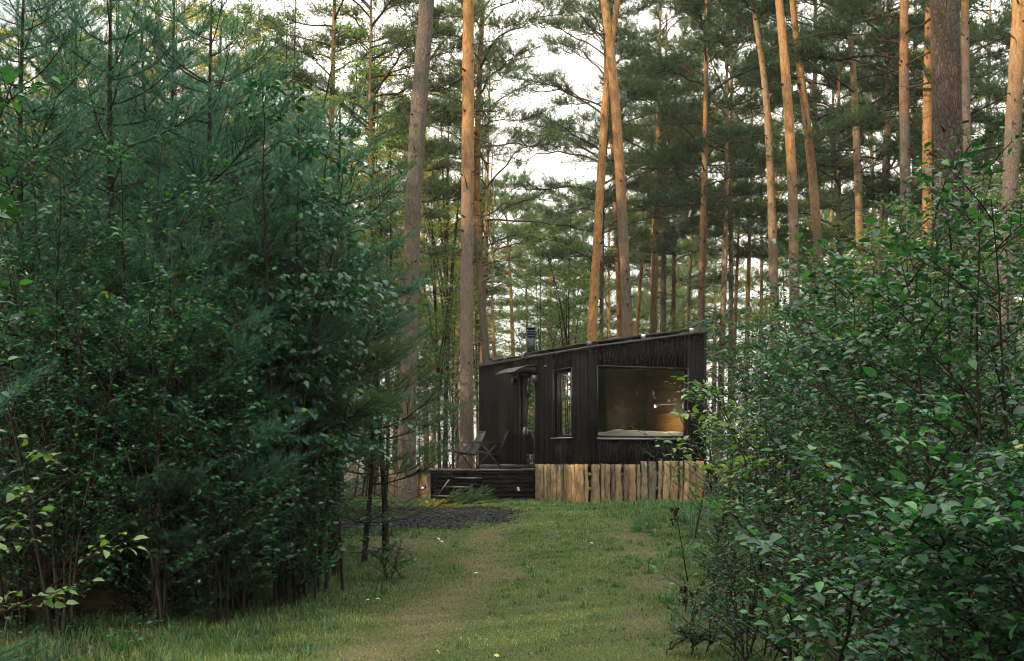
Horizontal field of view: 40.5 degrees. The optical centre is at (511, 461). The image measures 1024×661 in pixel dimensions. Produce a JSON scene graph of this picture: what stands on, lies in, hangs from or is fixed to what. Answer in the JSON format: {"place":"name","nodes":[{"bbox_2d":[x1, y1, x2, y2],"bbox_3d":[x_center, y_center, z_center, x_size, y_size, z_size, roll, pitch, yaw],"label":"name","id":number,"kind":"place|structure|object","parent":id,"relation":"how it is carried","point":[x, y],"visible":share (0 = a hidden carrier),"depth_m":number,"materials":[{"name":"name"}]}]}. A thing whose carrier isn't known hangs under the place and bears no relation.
{"place":"outdoors","nodes":[
{"label":"outdoors","id":0,"kind":"place"},
{"bbox_2d":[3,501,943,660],"bbox_3d":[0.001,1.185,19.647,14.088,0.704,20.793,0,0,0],"label":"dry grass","id":1,"kind":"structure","parent":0,"point":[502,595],"depth_m":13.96,"materials":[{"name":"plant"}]},
{"bbox_2d":[0,464,1022,660],"bbox_3d":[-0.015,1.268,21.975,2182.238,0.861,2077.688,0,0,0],"label":"ground","id":2,"kind":"structure","parent":0,"point":[415,638],"depth_m":13.25,"materials":[{"name":"green plant"}]},
{"bbox_2d":[0,66,79,397],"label":"sapling","id":3,"kind":"object","parent":2,"relation":"on","point":[9,77],"visible":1,"depth_m":4.99,"materials":[{"name":"green plant"}]},
{"bbox_2d":[0,283,134,629],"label":"shrub","id":4,"kind":"object","parent":2,"relation":"on","point":[20,562],"visible":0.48,"depth_m":11.81,"materials":[{"name":"green plant"}]},
{"bbox_2d":[0,429,148,615],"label":"sapling","id":5,"kind":"object","parent":2,"relation":"on","point":[10,496],"visible":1,"depth_m":5.34,"materials":[{"name":"green plant"}]},
{"bbox_2d":[0,582,151,625],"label":"grass","id":6,"kind":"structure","parent":2,"relation":"on","point":[95,597],"depth_m":12.38,"materials":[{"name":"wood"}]},
{"bbox_2d":[0,102,163,624],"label":"shrub","id":7,"kind":"object","parent":2,"relation":"on","point":[50,582],"visible":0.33,"depth_m":12.01,"materials":[{"name":"green plant"}]},
{"bbox_2d":[0,0,187,586],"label":"young pine","id":8,"kind":"object","parent":2,"relation":"on","point":[19,120],"visible":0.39,"depth_m":12.65,"materials":[{"name":"green plant"}]},
{"bbox_2d":[0,226,200,640],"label":"shrub","id":9,"kind":"object","parent":2,"relation":"on","point":[34,531],"visible":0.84,"depth_m":11.30,"materials":[{"name":"green plant"}]},
{"bbox_2d":[0,0,200,575],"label":"young pine","id":10,"kind":"object","parent":2,"relation":"on","point":[78,153],"visible":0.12,"depth_m":15.18,"materials":[{"name":"green plant"}]},
{"bbox_2d":[0,191,203,583],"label":"young pine","id":11,"kind":"object","parent":2,"relation":"on","point":[76,235],"visible":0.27,"depth_m":12.34,"materials":[{"name":"green plant"}]},
{"bbox_2d":[0,0,272,582],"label":"young pine","id":12,"kind":"object","parent":2,"relation":"on","point":[140,172],"visible":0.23,"depth_m":13.29,"materials":[{"name":"green plant"}]},
{"bbox_2d":[14,124,260,620],"bbox_3d":[-3.376,-0.860,12.444,2.101,4.622,1.935,0,0,-40],"label":"shrub","id":13,"kind":"object","parent":2,"relation":"on","point":[150,284],"visible":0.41,"depth_m":12.25,"materials":[{"name":"green plant"}]},
{"bbox_2d":[27,357,254,618],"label":"shrub","id":14,"kind":"object","parent":2,"relation":"on","point":[108,441],"visible":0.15,"depth_m":12.21,"materials":[{"name":"green plant"}]},
{"bbox_2d":[34,13,260,563],"bbox_3d":[-4.311,-2.032,16.688,2.857,6.566,2.923,0,0,-31],"label":"young pine","id":15,"kind":"object","parent":2,"relation":"on","point":[169,84],"visible":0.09,"depth_m":16.25,"materials":[{"name":"green plant"}]},
{"bbox_2d":[32,184,292,632],"bbox_3d":[-2.882,-0.419,11.797,2.046,3.781,2.277,0,0,0],"label":"shrub","id":16,"kind":"object","parent":2,"relation":"on","point":[155,582],"visible":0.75,"depth_m":11.66,"materials":[{"name":"green plant"}]},
{"bbox_2d":[88,444,254,616],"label":"shrub","id":17,"kind":"object","parent":2,"relation":"on","point":[174,552],"visible":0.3,"depth_m":12.36,"materials":[{"name":"green plant"}]},
{"bbox_2d":[59,0,291,522],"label":"young pine","id":18,"kind":"object","parent":2,"relation":"on","point":[190,53],"visible":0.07,"depth_m":18.80,"materials":[{"name":"green plant"}]},
{"bbox_2d":[67,220,316,620],"bbox_3d":[-2.969,-0.361,12.624,2.180,3.637,2.256,0,0,40],"label":"young pine","id":19,"kind":"object","parent":2,"relation":"on","point":[279,470],"visible":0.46,"depth_m":12.20,"materials":[{"name":"green plant"}]},
{"bbox_2d":[89,276,323,626],"bbox_3d":[-2.603,-0.051,12.098,2.033,3.028,1.751,0,0,-40],"label":"shrub","id":20,"kind":"object","parent":2,"relation":"on","point":[211,578],"visible":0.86,"depth_m":12.07,"materials":[{"name":"green plant"}]},
{"bbox_2d":[68,0,364,591],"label":"young pine","id":21,"kind":"object","parent":2,"relation":"on","point":[184,142],"visible":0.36,"depth_m":13.66,"materials":[{"name":"green plant"}]},
{"bbox_2d":[139,195,308,606],"bbox_3d":[-2.762,-0.510,13.090,1.775,3.881,1.834,0,0,0],"label":"shrub","id":22,"kind":"object","parent":2,"relation":"on","point":[213,231],"visible":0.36,"depth_m":12.99,"materials":[{"name":"green plant"}]},
{"bbox_2d":[186,470,317,608],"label":"shrub","id":23,"kind":"object","parent":2,"relation":"on","point":[261,555],"visible":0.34,"depth_m":13.01,"materials":[{"name":"green plant"}]},
{"bbox_2d":[156,42,371,544],"bbox_3d":[-3.296,-2.010,17.462,3.124,6.413,2.941,0,0,0],"label":"young pine","id":24,"kind":"object","parent":2,"relation":"on","point":[314,163],"visible":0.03,"depth_m":17.29,"materials":[{"name":"green plant"}]},
{"bbox_2d":[157,82,400,570],"bbox_3d":[-2.685,-1.474,15.421,2.933,5.528,2.813,0,0,0],"label":"young pine","id":25,"kind":"object","parent":2,"relation":"on","point":[327,230],"visible":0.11,"depth_m":15.23,"materials":[{"name":"green plant"}]},
{"bbox_2d":[182,63,412,607],"bbox_3d":[-2.034,-1.120,13.360,2.128,5.080,2.228,0,0,0],"label":"sapling","id":26,"kind":"object","parent":2,"relation":"on","point":[281,587],"visible":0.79,"depth_m":13.33,"materials":[{"name":"green plant"}]},
{"bbox_2d":[199,0,417,250],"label":"pine tree","id":27,"kind":"object","parent":2,"relation":"on","point":[340,26],"visible":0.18,"depth_m":25.12,"materials":[{"name":"green plant"}]},
{"bbox_2d":[197,203,422,584],"bbox_3d":[-2.179,-0.660,14.707,2.527,4.034,2.742,0,0,0],"label":"young pine","id":28,"kind":"object","parent":2,"relation":"on","point":[379,405],"visible":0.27,"depth_m":14.40,"materials":[{"name":"green plant"}]},
{"bbox_2d":[235,404,390,601],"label":"shrub","id":29,"kind":"object","parent":2,"relation":"on","point":[313,532],"visible":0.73,"depth_m":13.56,"materials":[{"name":"green plant"}]},
{"bbox_2d":[244,97,421,529],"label":"young pine","id":30,"kind":"object","parent":2,"relation":"on","point":[351,212],"visible":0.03,"depth_m":19.87,"materials":[{"name":"green plant"}]},
{"bbox_2d":[242,123,429,593],"bbox_3d":[-1.911,-1.053,14.222,1.725,4.862,1.894,0,0,-35],"label":"sapling","id":31,"kind":"object","parent":2,"relation":"on","point":[358,319],"visible":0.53,"depth_m":14.14,"materials":[{"name":"green plant"}]},
{"bbox_2d":[235,0,437,489],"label":"pine tree","id":32,"kind":"object","parent":2,"relation":"on","point":[307,52],"visible":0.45,"depth_m":44.02,"materials":[{"name":"green plant"}]},
{"bbox_2d":[244,83,444,575],"bbox_3d":[-2.010,-1.435,15.501,2.493,5.464,2.401,0,0,-36],"label":"young pine","id":33,"kind":"object","parent":2,"relation":"on","point":[394,244],"visible":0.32,"depth_m":15.41,"materials":[{"name":"green plant"}]},
{"bbox_2d":[285,316,472,562],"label":"young pine","id":34,"kind":"object","parent":2,"relation":"on","point":[369,515],"visible":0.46,"depth_m":16.49,"materials":[{"name":"green plant"}]},
{"bbox_2d":[237,0,523,488],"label":"pine tree","id":35,"kind":"object","parent":2,"relation":"on","point":[438,192],"visible":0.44,"depth_m":43.24,"materials":[{"name":"green plant"}]},
{"bbox_2d":[320,111,445,491],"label":"birch tree","id":36,"kind":"object","parent":2,"relation":"on","point":[390,263],"visible":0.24,"depth_m":39.81,"materials":[{"name":"green plant"}]},
{"bbox_2d":[321,254,454,553],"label":"young pine","id":37,"kind":"object","parent":2,"relation":"on","point":[385,505],"visible":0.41,"depth_m":17.48,"materials":[{"name":"green plant"}]},
{"bbox_2d":[326,0,455,482],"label":"birch tree","id":38,"kind":"object","parent":2,"relation":"on","point":[374,127],"visible":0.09,"depth_m":51.91,"materials":[{"name":"green plant"}]},
{"bbox_2d":[252,504,529,534],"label":"mulch","id":39,"kind":"object","parent":2,"relation":"on","point":[440,518],"visible":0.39,"depth_m":22.97,"materials":[{"name":"grey gravel"}]},
{"bbox_2d":[352,288,451,496],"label":"bush","id":40,"kind":"object","parent":2,"relation":"on","point":[396,373],"visible":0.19,"depth_m":34.06,"materials":[{"name":"green plant"}]},
{"bbox_2d":[380,0,444,503],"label":"pine tree","id":41,"kind":"object","parent":2,"relation":"on","point":[419,105],"visible":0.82,"depth_m":27.32,"materials":[{"name":"brown plant"}]},
{"bbox_2d":[394,334,491,468],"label":"bush","id":42,"kind":"object","parent":2,"relation":"on","point":[448,436],"visible":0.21,"depth_m":48.12,"materials":[{"name":"green plant"}]},
{"bbox_2d":[395,163,491,468],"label":"birch tree","id":43,"kind":"object","parent":2,"relation":"on","point":[442,350],"visible":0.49,"depth_m":45.97,"materials":[{"name":"green plant"}]},
{"bbox_2d":[383,17,514,468],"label":"birch tree","id":44,"kind":"object","parent":2,"relation":"on","point":[446,225],"visible":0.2,"depth_m":57.89,"materials":[{"name":"green plant"}]},
{"bbox_2d":[394,0,503,468],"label":"pine tree","id":45,"kind":"object","parent":2,"relation":"on","point":[466,291],"visible":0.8,"depth_m":35.82,"materials":[{"name":"brown plant"}]},
{"bbox_2d":[388,469,534,500],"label":"deck","id":46,"kind":"structure","parent":2,"relation":"on","point":[517,484],"depth_m":31.08,"materials":[{"name":"dark timber"},{"name":"wood logs"}]},
{"bbox_2d":[418,258,505,467],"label":"birch tree","id":47,"kind":"object","parent":2,"relation":"on","point":[454,334],"visible":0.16,"depth_m":59.97,"materials":[{"name":"green plant"}]},
{"bbox_2d":[372,0,601,363],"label":"pine tree","id":48,"kind":"object","parent":2,"relation":"on","point":[480,9],"visible":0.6,"depth_m":43.48,"materials":[{"name":"green plant"}]},
{"bbox_2d":[430,171,546,359],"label":"pine tree","id":49,"kind":"object","parent":2,"relation":"on","point":[493,231],"visible":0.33,"depth_m":73.72,"materials":[{"name":"green plant"}]},
{"bbox_2d":[391,42,609,468],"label":"pine tree","id":50,"kind":"object","parent":2,"relation":"on","point":[485,207],"visible":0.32,"depth_m":58.08,"materials":[{"name":"green plant"}]},
{"bbox_2d":[0,495,1017,660],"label":"ground cover","id":51,"kind":"object","parent":2,"relation":"on","point":[129,631],"visible":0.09,"depth_m":11.46,"materials":[{"name":"green plant"}]},
{"bbox_2d":[453,166,567,356],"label":"pine tree","id":52,"kind":"object","parent":2,"relation":"on","point":[524,177],"visible":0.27,"depth_m":77.84,"materials":[{"name":"green plant"}]},
{"bbox_2d":[486,200,588,352],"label":"pine tree","id":53,"kind":"object","parent":2,"relation":"on","point":[516,274],"visible":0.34,"depth_m":82.02,"materials":[{"name":"green plant"}]},
{"bbox_2d":[488,206,605,358],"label":"birch tree","id":54,"kind":"object","parent":2,"relation":"on","point":[533,319],"visible":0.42,"depth_m":61.57,"materials":[{"name":"green plant"}]},
{"bbox_2d":[512,204,619,349],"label":"birch tree","id":55,"kind":"object","parent":2,"relation":"on","point":[563,302],"visible":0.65,"depth_m":56.10,"materials":[{"name":"green plant"}]},
{"bbox_2d":[476,324,707,503],"bbox_3d":[1.432,-1.043,31.913,3.360,4.226,6.290,0,0,-24],"label":"cabin","id":56,"kind":"object","parent":2,"relation":"on","point":[554,411],"visible":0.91,"depth_m":29.86,"materials":[{"name":"black wood"}]},
{"bbox_2d":[520,373,534,468],"bbox_3d":[0.393,-0.920,31.597,0.119,2.180,0.840,0,0,-24],"label":"door","id":57,"kind":"structure","parent":56,"relation":"in","point":[527,387],"depth_m":31.75,"materials":[{"name":"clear glass"}]},
{"bbox_2d":[550,367,572,438],"bbox_3d":[1.119,-1.256,29.906,0.195,1.508,0.980,0,0,-24],"label":"side window","id":58,"kind":"structure","parent":56,"relation":"in","point":[564,377],"depth_m":30.08,"materials":[{"name":"clear glass"}]},
{"bbox_2d":[571,0,633,336],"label":"pine tree","id":59,"kind":"object","parent":2,"relation":"on","point":[625,280],"visible":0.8,"depth_m":37.74,"materials":[{"name":"orange plant"}]},
{"bbox_2d":[486,0,724,339],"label":"pine tree","id":60,"kind":"object","parent":2,"relation":"on","point":[629,50],"visible":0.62,"depth_m":55.35,"materials":[{"name":"green plant"}]},
{"bbox_2d":[585,0,633,340],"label":"pine tree","id":61,"kind":"object","parent":2,"relation":"on","point":[596,251],"visible":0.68,"depth_m":40.78,"materials":[{"name":"orange plant"}]},
{"bbox_2d":[541,0,680,464],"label":"pine tree","id":62,"kind":"object","parent":2,"relation":"on","point":[560,103],"visible":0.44,"depth_m":57.82,"materials":[{"name":"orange plant"}]},
{"bbox_2d":[560,0,745,464],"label":"pine tree","id":63,"kind":"object","parent":2,"relation":"on","point":[656,182],"visible":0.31,"depth_m":57.47,"materials":[{"name":"green plant"}]},
{"bbox_2d":[576,7,745,331],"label":"pine tree","id":64,"kind":"object","parent":2,"relation":"on","point":[636,259],"visible":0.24,"depth_m":61.76,"materials":[{"name":"green plant"}]},
{"bbox_2d":[605,54,742,330],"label":"pine tree","id":65,"kind":"object","parent":2,"relation":"on","point":[716,254],"visible":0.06,"depth_m":65.75,"materials":[{"name":"green plant"}]},
{"bbox_2d":[632,138,758,332],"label":"pine tree","id":66,"kind":"object","parent":2,"relation":"on","point":[690,243],"visible":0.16,"depth_m":72.36,"materials":[{"name":"green plant"}]},
{"bbox_2d":[619,0,806,376],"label":"pine tree","id":67,"kind":"object","parent":2,"relation":"on","point":[701,144],"visible":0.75,"depth_m":51.51,"materials":[{"name":"green plant"}]},
{"bbox_2d":[638,1,806,481],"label":"pine tree","id":68,"kind":"object","parent":2,"relation":"on","point":[697,87],"visible":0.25,"depth_m":59.70,"materials":[{"name":"green plant"}]},
{"bbox_2d":[625,310,824,537],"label":"shrub","id":69,"kind":"object","parent":2,"relation":"on","point":[706,474],"visible":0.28,"depth_m":19.90,"materials":[{"name":"green plant"}]},
{"bbox_2d":[684,310,768,494],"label":"bush","id":70,"kind":"object","parent":2,"relation":"on","point":[725,343],"visible":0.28,"depth_m":35.84,"materials":[{"name":"green plant"}]},
{"bbox_2d":[673,578,781,660],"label":"sapling","id":71,"kind":"object","parent":2,"relation":"on","point":[739,632],"visible":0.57,"depth_m":10.09,"materials":[{"name":"green plant"}]},
{"bbox_2d":[656,0,811,479],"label":"pine tree","id":72,"kind":"object","parent":2,"relation":"on","point":[730,229],"visible":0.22,"depth_m":61.75,"materials":[{"name":"green plant"}]},
{"bbox_2d":[684,103,786,393],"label":"pine tree","id":73,"kind":"object","parent":2,"relation":"on","point":[739,252],"visible":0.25,"depth_m":66.91,"materials":[{"name":"green plant"}]},
{"bbox_2d":[656,368,819,660],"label":"sapling","id":74,"kind":"object","parent":2,"relation":"on","point":[725,423],"visible":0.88,"depth_m":9.33,"materials":[{"name":"green plant"}]},
{"bbox_2d":[687,509,804,657],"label":"sapling","id":75,"kind":"object","parent":2,"relation":"on","point":[733,579],"visible":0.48,"depth_m":10.37,"materials":[{"name":"green plant"}]},
{"bbox_2d":[661,0,846,483],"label":"pine tree","id":76,"kind":"object","parent":2,"relation":"on","point":[771,199],"visible":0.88,"depth_m":46.09,"materials":[{"name":"brown plant"}]},
{"bbox_2d":[667,50,843,463],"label":"pine tree","id":77,"kind":"object","parent":2,"relation":"on","point":[760,247],"visible":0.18,"depth_m":65.71,"materials":[{"name":"green plant"}]},
{"bbox_2d":[650,440,871,660],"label":"shrub","id":78,"kind":"object","parent":2,"relation":"on","point":[756,631],"visible":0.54,"depth_m":8.81,"materials":[{"name":"green plant"}]},
{"bbox_2d":[657,308,886,589],"bbox_3d":[3.209,-0.159,14.772,3.179,2.969,2.610,0,0,0],"label":"shrub","id":79,"kind":"object","parent":2,"relation":"on","point":[753,379],"visible":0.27,"depth_m":14.73,"materials":[{"name":"green plant"}]},
{"bbox_2d":[760,0,836,477],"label":"pine tree","id":80,"kind":"object","parent":2,"relation":"on","point":[791,164],"visible":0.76,"depth_m":37.75,"materials":[{"name":"orange plant"}]},
{"bbox_2d":[696,241,924,571],"bbox_3d":[3.416,-0.466,15.661,2.428,3.543,3.187,0,0,19],"label":"shrub","id":81,"kind":"object","parent":2,"relation":"on","point":[779,328],"visible":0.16,"depth_m":15.45,"materials":[{"name":"green plant"}]},
{"bbox_2d":[667,296,962,627],"bbox_3d":[2.717,0.000,12.259,2.602,2.958,2.529,0,0,0],"label":"shrub","id":82,"kind":"object","parent":2,"relation":"on","point":[774,372],"visible":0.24,"depth_m":12.29,"materials":[{"name":"green plant"}]},
{"bbox_2d":[779,0,850,489],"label":"pine tree","id":83,"kind":"object","parent":2,"relation":"on","point":[813,185],"visible":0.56,"depth_m":42.10,"materials":[{"name":"orange plant"}]},
{"bbox_2d":[745,66,932,334],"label":"pine tree","id":84,"kind":"object","parent":2,"relation":"on","point":[830,190],"visible":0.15,"depth_m":65.08,"materials":[{"name":"green plant"}]},
{"bbox_2d":[710,0,973,326],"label":"pine tree","id":85,"kind":"object","parent":2,"relation":"on","point":[845,173],"visible":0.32,"depth_m":51.80,"materials":[{"name":"green plant"}]},
{"bbox_2d":[725,0,978,322],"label":"pine tree","id":86,"kind":"object","parent":2,"relation":"on","point":[810,68],"visible":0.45,"depth_m":45.75,"materials":[{"name":"green plant"}]},
{"bbox_2d":[681,141,1023,660],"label":"shrub","id":87,"kind":"object","parent":2,"relation":"on","point":[959,263],"visible":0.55,"depth_m":7.45,"materials":[{"name":"green plant"}]},
{"bbox_2d":[784,5,921,286],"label":"pine tree","id":88,"kind":"object","parent":2,"relation":"on","point":[850,223],"visible":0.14,"depth_m":61.96,"materials":[{"name":"green plant"}]},
{"bbox_2d":[689,367,1023,660],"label":"shrub","id":89,"kind":"object","parent":2,"relation":"on","point":[1000,589],"visible":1,"depth_m":5.15,"materials":[{"name":"green plant"}]},
{"bbox_2d":[708,241,1016,646],"bbox_3d":[2.967,-0.109,10.847,2.822,3.237,2.182,0,0,-28],"label":"shrub","id":90,"kind":"object","parent":2,"relation":"on","point":[911,348],"visible":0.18,"depth_m":10.82,"materials":[{"name":"green plant"}]},
{"bbox_2d":[717,402,1015,660],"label":"shrub","id":91,"kind":"object","parent":2,"relation":"on","point":[807,548],"visible":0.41,"depth_m":7.60,"materials":[{"name":"green plant"}]},
{"bbox_2d":[712,179,1023,573],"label":"shrub","id":92,"kind":"object","parent":2,"relation":"on","point":[903,226],"visible":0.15,"depth_m":14.38,"materials":[{"name":"green plant"}]},
{"bbox_2d":[725,132,1023,660],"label":"shrub","id":93,"kind":"object","parent":2,"relation":"on","point":[878,330],"visible":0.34,"depth_m":9.08,"materials":[{"name":"green plant"}]},
{"bbox_2d":[753,0,1007,335],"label":"pine tree","id":94,"kind":"object","parent":2,"relation":"on","point":[886,135],"visible":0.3,"depth_m":47.74,"materials":[{"name":"green plant"}]},
{"bbox_2d":[767,0,1023,468],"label":"pine tree","id":95,"kind":"object","parent":2,"relation":"on","point":[847,121],"visible":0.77,"depth_m":40.04,"materials":[{"name":"green plant"}]},
{"bbox_2d":[818,118,1023,608],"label":"shrub","id":96,"kind":"object","parent":2,"relation":"on","point":[926,199],"visible":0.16,"depth_m":11.37,"materials":[{"name":"green plant"}]},
{"bbox_2d":[887,1,974,476],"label":"pine tree","id":97,"kind":"object","parent":2,"relation":"on","point":[927,121],"visible":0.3,"depth_m":40.02,"materials":[{"name":"orange plant"}]},
{"bbox_2d":[840,3,1023,270],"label":"pine tree","id":98,"kind":"object","parent":2,"relation":"on","point":[992,138],"visible":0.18,"depth_m":47.47,"materials":[{"name":"green plant"}]},
{"bbox_2d":[841,458,1023,660],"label":"shrub","id":99,"kind":"object","parent":2,"relation":"on","point":[924,620],"visible":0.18,"depth_m":6.17,"materials":[{"name":"green plant"}]},
{"bbox_2d":[874,187,1023,515],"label":"shrub","id":100,"kind":"object","parent":2,"relation":"on","point":[1001,301],"visible":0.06,"depth_m":16.07,"materials":[{"name":"green plant"}]},
{"bbox_2d":[928,0,975,518],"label":"pine tree","id":101,"kind":"object","parent":2,"relation":"on","point":[946,72],"visible":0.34,"depth_m":20.25,"materials":[{"name":"brown plant"}]},
{"bbox_2d":[898,0,1010,464],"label":"pine tree","id":102,"kind":"object","parent":2,"relation":"on","point":[965,61],"visible":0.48,"depth_m":36.09,"materials":[{"name":"brown plant"}]},
{"bbox_2d":[969,0,1023,330],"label":"pine tree","id":103,"kind":"object","parent":2,"relation":"on","point":[994,151],"visible":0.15,"depth_m":50.24,"materials":[{"name":"green plant"}]},
{"bbox_2d":[987,0,1023,473],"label":"pine tree","id":104,"kind":"object","parent":2,"relation":"on","point":[1013,113],"visible":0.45,"depth_m":29.72,"materials":[{"name":"orange plant"}]},
{"bbox_2d":[0,0,1023,463],"label":"sky","id":105,"kind":"structure","parent":0,"point":[580,69],"materials":[{"name":"white"}]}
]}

